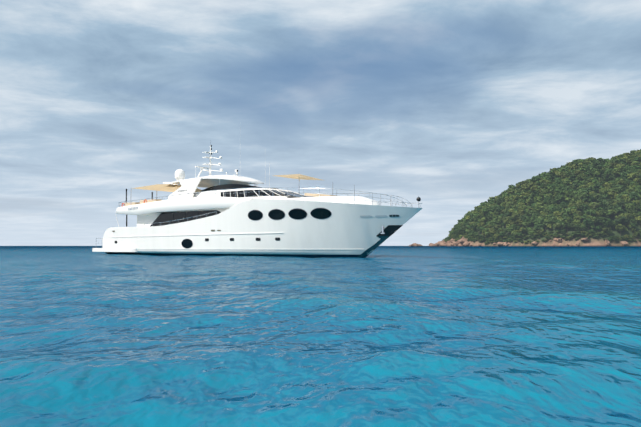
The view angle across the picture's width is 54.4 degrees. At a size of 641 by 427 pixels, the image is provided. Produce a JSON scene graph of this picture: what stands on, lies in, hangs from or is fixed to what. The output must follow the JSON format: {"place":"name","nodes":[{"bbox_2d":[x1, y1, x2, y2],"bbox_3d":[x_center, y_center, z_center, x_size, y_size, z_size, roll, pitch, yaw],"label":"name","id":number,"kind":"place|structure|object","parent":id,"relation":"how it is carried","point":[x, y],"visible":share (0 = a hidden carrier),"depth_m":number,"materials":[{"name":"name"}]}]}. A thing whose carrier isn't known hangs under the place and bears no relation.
{"place":"outdoors","nodes":[
{"label":"outdoors","id":0,"kind":"place"},
{"bbox_2d":[0,246,640,426],"bbox_3d":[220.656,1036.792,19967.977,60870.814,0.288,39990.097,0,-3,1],"label":"water","id":1,"kind":"structure","parent":0,"point":[464,336],"depth_m":5.50,"materials":[{"name":"blue liquid"}]},
{"bbox_2d":[92,145,422,257],"bbox_3d":[-6.298,-1.250,51.106,32.570,11.799,7.539,-2,-4,37],"label":"yacht","id":2,"kind":"object","parent":1,"relation":"on","point":[229,215],"visible":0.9,"depth_m":46.75,"materials":[{"name":"white"}]},
{"bbox_2d":[0,0,640,245],"label":"sky","id":3,"kind":"structure","parent":0,"point":[451,105],"materials":[{"name":"grey"}]},
{"bbox_2d":[429,173,640,245],"bbox_3d":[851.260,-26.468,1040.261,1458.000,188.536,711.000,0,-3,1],"label":"island terrain","id":4,"kind":"structure","parent":0,"point":[599,241],"depth_m":828.00,"materials":[{"name":"soil"}]},
{"bbox_2d":[409,237,628,245],"bbox_3d":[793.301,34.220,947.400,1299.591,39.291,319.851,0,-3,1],"label":"shore boulders","id":5,"kind":"object","parent":4,"relation":"on","point":[463,241],"visible":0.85,"depth_m":881.59,"materials":[{"name":"stone"}]},
{"bbox_2d":[442,149,640,243],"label":"island trees","id":6,"kind":"object","parent":4,"relation":"on","point":[558,184],"visible":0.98,"depth_m":900.00,"materials":[{"name":"green plant"}]}
]}

